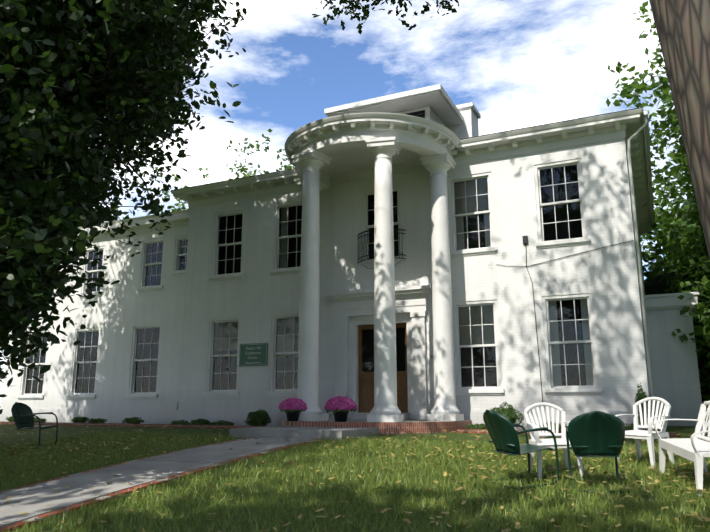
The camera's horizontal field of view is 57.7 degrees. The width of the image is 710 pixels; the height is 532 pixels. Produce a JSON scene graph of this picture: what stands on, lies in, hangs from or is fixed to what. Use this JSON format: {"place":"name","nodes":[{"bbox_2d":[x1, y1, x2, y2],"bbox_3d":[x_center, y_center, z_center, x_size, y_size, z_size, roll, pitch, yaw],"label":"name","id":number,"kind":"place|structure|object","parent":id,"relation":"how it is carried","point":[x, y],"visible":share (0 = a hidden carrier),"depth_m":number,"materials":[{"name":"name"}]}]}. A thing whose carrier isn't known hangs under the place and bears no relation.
{"place":"outdoors","nodes":[
{"label":"outdoors","id":0,"kind":"place"},
{"bbox_2d":[34,417,46,421],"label":"shrub","id":1,"kind":"object","parent":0,"point":[42,420],"depth_m":21.95,"materials":[{"name":"green plant"}]},
{"bbox_2d":[171,420,189,424],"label":"shrub","id":2,"kind":"object","parent":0,"point":[185,422],"depth_m":18.64,"materials":[{"name":"green plant"}]},
{"bbox_2d":[209,420,234,424],"bbox_3d":[-3.642,4.332,17.654,0.742,0.234,0.515,-1,-12,5],"label":"shrub","id":3,"kind":"object","parent":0,"point":[221,423],"depth_m":17.54,"materials":[{"name":"green plant"}]},
{"bbox_2d":[0,0,691,405],"label":"sky","id":4,"kind":"structure","parent":0,"point":[520,63],"materials":[{"name":"blue"}]},
{"bbox_2d":[0,138,704,430],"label":"house walls","id":5,"kind":"structure","parent":0,"point":[183,310],"depth_m":18.41,"materials":[{"name":"white paint"}]},
{"bbox_2d":[27,110,586,393],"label":"window panes","id":6,"kind":"structure","parent":5,"relation":"in","point":[558,173],"depth_m":18.74,"materials":[{"name":"glass"}]},
{"bbox_2d":[171,107,641,190],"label":"house roof","id":7,"kind":"structure","parent":5,"relation":"on","point":[459,139],"depth_m":16.53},
{"bbox_2d":[0,406,709,531],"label":"lawn","id":8,"kind":"structure","parent":0,"point":[11,437],"depth_m":7.29,"materials":[{"name":"green plant"}]},
{"bbox_2d":[6,416,14,421],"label":"shrub","id":9,"kind":"object","parent":8,"relation":"on","point":[9,418],"depth_m":22.73,"materials":[{"name":"green plant"}]},
{"bbox_2d":[10,402,57,449],"bbox_3d":[-6.319,3.103,12.608,0.766,0.880,0.591,-3,-8,10],"label":"metal lawn chair","id":10,"kind":"object","parent":8,"relation":"on","point":[23,415],"visible":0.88,"depth_m":12.72,"materials":[{"name":"metal"}]},
{"bbox_2d":[0,160,131,372],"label":"tree","id":11,"kind":"object","parent":8,"relation":"on","point":[126,217],"depth_m":31.29,"materials":[{"name":"green plant"}]},
{"bbox_2d":[71,416,88,422],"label":"shrub","id":12,"kind":"object","parent":8,"relation":"on","point":[74,419],"depth_m":21.64,"materials":[{"name":"green plant"}]},
{"bbox_2d":[88,418,107,422],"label":"shrub","id":13,"kind":"object","parent":8,"relation":"on","point":[99,420],"depth_m":21.03,"materials":[{"name":"green plant"}]},
{"bbox_2d":[5,0,245,264],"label":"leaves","id":14,"kind":"object","parent":8,"relation":"on","point":[151,130],"depth_m":11.64,"materials":[{"name":"green plant"}]},
{"bbox_2d":[0,0,151,318],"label":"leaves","id":15,"kind":"object","parent":14,"relation":"attached to","point":[29,45],"depth_m":9.10,"materials":[{"name":"green plant"}]},
{"bbox_2d":[0,61,171,413],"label":"leaves","id":16,"kind":"object","parent":14,"relation":"attached to","point":[26,302],"depth_m":8.75,"materials":[{"name":"green plant"}]},
{"bbox_2d":[3,0,246,199],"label":"leaves","id":17,"kind":"object","parent":14,"relation":"attached to","point":[182,21],"depth_m":11.69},
{"bbox_2d":[121,417,143,423],"bbox_3d":[-6.972,4.873,20.272,0.833,0.265,0.456,-6,-13,25],"label":"shrub","id":18,"kind":"object","parent":8,"relation":"on","point":[132,420],"depth_m":20.16,"materials":[{"name":"green plant"}]},
{"bbox_2d":[0,426,378,527],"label":"concrete walk","id":19,"kind":"structure","parent":8,"relation":"on","point":[34,500],"depth_m":9.18,"materials":[{"name":"grey concrete"}]},
{"bbox_2d":[190,418,211,424],"bbox_3d":[-4.334,4.431,18.213,0.658,0.267,0.524,-6,-13,25],"label":"shrub","id":20,"kind":"object","parent":8,"relation":"on","point":[196,421],"depth_m":18.09,"materials":[{"name":"green plant"}]},
{"bbox_2d":[137,128,294,212],"bbox_3d":[-4.459,0.933,37.194,18.238,16.140,16.465,-6,-13,25],"label":"tree","id":21,"kind":"object","parent":8,"relation":"on","point":[241,170],"visible":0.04,"depth_m":36.00,"materials":[{"name":"green plant"}]},
{"bbox_2d":[245,409,271,425],"bbox_3d":[-2.621,4.154,17.542,0.743,0.534,0.715,-6,-13,25],"label":"boxwood","id":22,"kind":"object","parent":8,"relation":"on","point":[262,413],"depth_m":17.41,"materials":[{"name":"green plant"}]},
{"bbox_2d":[0,422,678,531],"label":"brick edging","id":23,"kind":"object","parent":8,"relation":"on","point":[157,482],"visible":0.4,"depth_m":10.01,"materials":[{"name":"red brick"}]},
{"bbox_2d":[0,423,709,531],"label":"fallen leaves","id":24,"kind":"object","parent":8,"relation":"on","point":[517,523],"visible":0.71,"depth_m":8.30,"materials":[{"name":"plant"}]},
{"bbox_2d":[16,84,698,424],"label":"house trim","id":25,"kind":"structure","parent":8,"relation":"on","point":[460,121],"depth_m":18.72,"materials":[{"name":"white paint"}]},
{"bbox_2d":[239,343,267,366],"bbox_3d":[-2.986,2.608,18.935,0.970,0.660,0.030,-6,-13,25],"label":"sign board","id":26,"kind":"object","parent":25,"relation":"attached to","point":[262,357],"visible":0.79,"depth_m":18.91,"materials":[{"name":"green metal"}]},
{"bbox_2d":[26,167,593,392],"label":"window","id":27,"kind":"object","parent":25,"relation":"in","point":[370,256],"visible":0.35,"depth_m":17.28,"materials":[{"name":"black glass"}]},
{"bbox_2d":[323,285,431,419],"bbox_3d":[0.631,2.334,17.163,3.120,3.390,0.800,-6,-13,25],"label":"door surround","id":28,"kind":"object","parent":25,"relation":"attached to","point":[411,302],"visible":0.71,"depth_m":17.21,"materials":[{"name":"white paint"}]},
{"bbox_2d":[358,323,407,412],"bbox_3d":[0.823,2.767,17.487,1.480,2.360,0.300,-6,-13,25],"label":"front door","id":29,"kind":"structure","parent":28,"relation":"in","point":[365,388],"depth_m":17.48,"materials":[{"name":"brown wood"}]},
{"bbox_2d":[357,229,405,268],"bbox_3d":[0.614,-0.484,17.564,1.468,1.000,0.534,-6,-13,25],"label":"balcony railing","id":30,"kind":"object","parent":25,"relation":"attached to","point":[396,232],"visible":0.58,"depth_m":17.56,"materials":[{"name":"black metal"}]},
{"bbox_2d":[214,178,593,385],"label":"window curtains","id":31,"kind":"object","parent":25,"relation":"attached to","point":[476,335],"depth_m":17.03,"materials":[{"name":"grey fabric"}]},
{"bbox_2d":[497,236,632,401],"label":"wall cables","id":32,"kind":"object","parent":25,"relation":"attached to","point":[525,239],"depth_m":15.73,"materials":[{"name":"black metal"}]},
{"bbox_2d":[280,419,471,433],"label":"portico platform","id":33,"kind":"structure","parent":8,"relation":"on","point":[417,426],"depth_m":14.17,"materials":[{"name":"red brick"}]},
{"bbox_2d":[286,411,299,420],"bbox_3d":[-1.437,3.465,14.897,0.350,0.225,0.345,-6,-13,25],"label":"flower pot","id":34,"kind":"object","parent":33,"relation":"on","point":[293,416],"visible":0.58,"depth_m":14.77,"materials":[{"name":"black plastic"}]},
{"bbox_2d":[278,398,306,412],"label":"flowers","id":35,"kind":"object","parent":34,"relation":"in","point":[296,404],"depth_m":14.72,"materials":[{"name":"pink plant"}]},
{"bbox_2d":[334,411,347,421],"bbox_3d":[-0.316,3.324,14.241,0.350,0.225,0.345,-6,-13,25],"label":"flower pot","id":36,"kind":"object","parent":33,"relation":"on","point":[340,416],"visible":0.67,"depth_m":14.12,"materials":[{"name":"black plastic"}]},
{"bbox_2d":[324,396,357,416],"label":"flowers","id":37,"kind":"object","parent":36,"relation":"in","point":[348,403],"depth_m":14.05,"materials":[{"name":"plant"}]},
{"bbox_2d":[286,136,463,421],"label":"portico columns","id":38,"kind":"structure","parent":33,"relation":"on","point":[311,183],"depth_m":15.43,"materials":[{"name":"white paint"}]},
{"bbox_2d":[284,112,460,187],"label":"portico entablature","id":39,"kind":"structure","parent":38,"relation":"on","point":[339,140],"depth_m":15.98,"materials":[{"name":"white paint"}]},
{"bbox_2d":[490,401,524,427],"bbox_3d":[3.475,3.469,14.806,0.821,0.706,0.839,-6,-13,25],"label":"bush","id":40,"kind":"object","parent":8,"relation":"on","point":[517,413],"depth_m":14.65,"materials":[{"name":"green plant"}]},
{"bbox_2d":[483,410,558,489],"bbox_3d":[1.900,2.116,7.599,0.766,0.880,0.591,1,-8,-23],"label":"metal lawn chair","id":41,"kind":"object","parent":8,"relation":"on","point":[503,432],"visible":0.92,"depth_m":7.47,"materials":[{"name":"metal"}]},
{"bbox_2d":[539,421,566,430],"bbox_3d":[4.398,3.606,14.399,0.656,0.287,0.484,-6,-13,25],"label":"shrub","id":42,"kind":"object","parent":8,"relation":"on","point":[554,425],"depth_m":14.27,"materials":[{"name":"green plant"}]},
{"bbox_2d":[523,402,583,479],"bbox_3d":[2.460,2.173,8.096,0.578,0.862,0.647,-2,-8,0],"label":"white chair","id":43,"kind":"object","parent":8,"relation":"on","point":[535,439],"visible":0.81,"depth_m":8.22,"materials":[{"name":"plastic"}]},
{"bbox_2d":[565,411,628,492],"bbox_3d":[2.693,2.036,7.226,0.591,0.880,0.765,-4,-8,13],"label":"metal lawn chair","id":44,"kind":"object","parent":8,"relation":"on","point":[596,434],"visible":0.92,"depth_m":7.01,"materials":[{"name":"metal"}]},
{"bbox_2d":[634,383,647,429],"bbox_3d":[6.240,3.091,14.018,0.303,1.095,0.354,-6,-13,25],"label":"juniper","id":45,"kind":"object","parent":8,"relation":"on","point":[639,394],"depth_m":13.99,"materials":[{"name":"green plant"}]},
{"bbox_2d":[615,397,674,468],"bbox_3d":[3.890,2.209,8.647,0.646,0.862,0.578,4,-11,-35],"label":"white chair","id":46,"kind":"object","parent":8,"relation":"on","point":[637,434],"visible":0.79,"depth_m":8.66,"materials":[{"name":"plastic"}]},
{"bbox_2d":[606,1,709,322],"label":"tree","id":47,"kind":"object","parent":8,"relation":"on","point":[665,97],"visible":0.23,"depth_m":21.68,"materials":[{"name":"green plant"}]},
{"bbox_2d":[640,161,704,274],"bbox_3d":[19.521,-0.652,28.037,16.421,15.285,15.098,-6,-13,25],"label":"tree","id":48,"kind":"object","parent":8,"relation":"on","point":[671,209],"depth_m":27.85,"materials":[{"name":"green plant"}]},
{"bbox_2d":[640,182,709,420],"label":"hedge","id":49,"kind":"object","parent":8,"relation":"on","point":[686,257],"depth_m":24.04,"materials":[{"name":"green plant"}]},
{"bbox_2d":[649,0,709,258],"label":"oak","id":50,"kind":"object","parent":8,"relation":"on","point":[683,29],"visible":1,"depth_m":5.50,"materials":[{"name":"brown plant"}]},
{"bbox_2d":[312,0,502,33],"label":"leaves","id":51,"kind":"object","parent":50,"relation":"attached to","point":[365,11],"visible":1,"depth_m":9.68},
{"bbox_2d":[654,401,709,494],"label":"chair","id":52,"kind":"object","parent":8,"relation":"on","point":[695,448],"visible":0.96,"depth_m":7.49,"materials":[{"name":"plastic"}]},
{"bbox_2d":[672,219,709,364],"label":"tree","id":53,"kind":"object","parent":8,"relation":"on","point":[699,330],"visible":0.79,"depth_m":19.03,"materials":[{"name":"green plant"}]},
{"bbox_2d":[465,423,486,428],"bbox_3d":[2.901,3.784,15.078,0.662,0.231,0.479,-6,-13,25],"label":"shrub","id":54,"kind":"object","parent":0,"point":[469,426],"depth_m":15.00,"materials":[{"name":"green plant"}]},
{"bbox_2d":[624,423,639,430],"bbox_3d":[5.522,3.403,13.444,0.773,0.260,0.473,-6,-13,25],"label":"shrub","id":55,"kind":"object","parent":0,"point":[630,425],"depth_m":13.34,"materials":[{"name":"green plant"}]}
]}

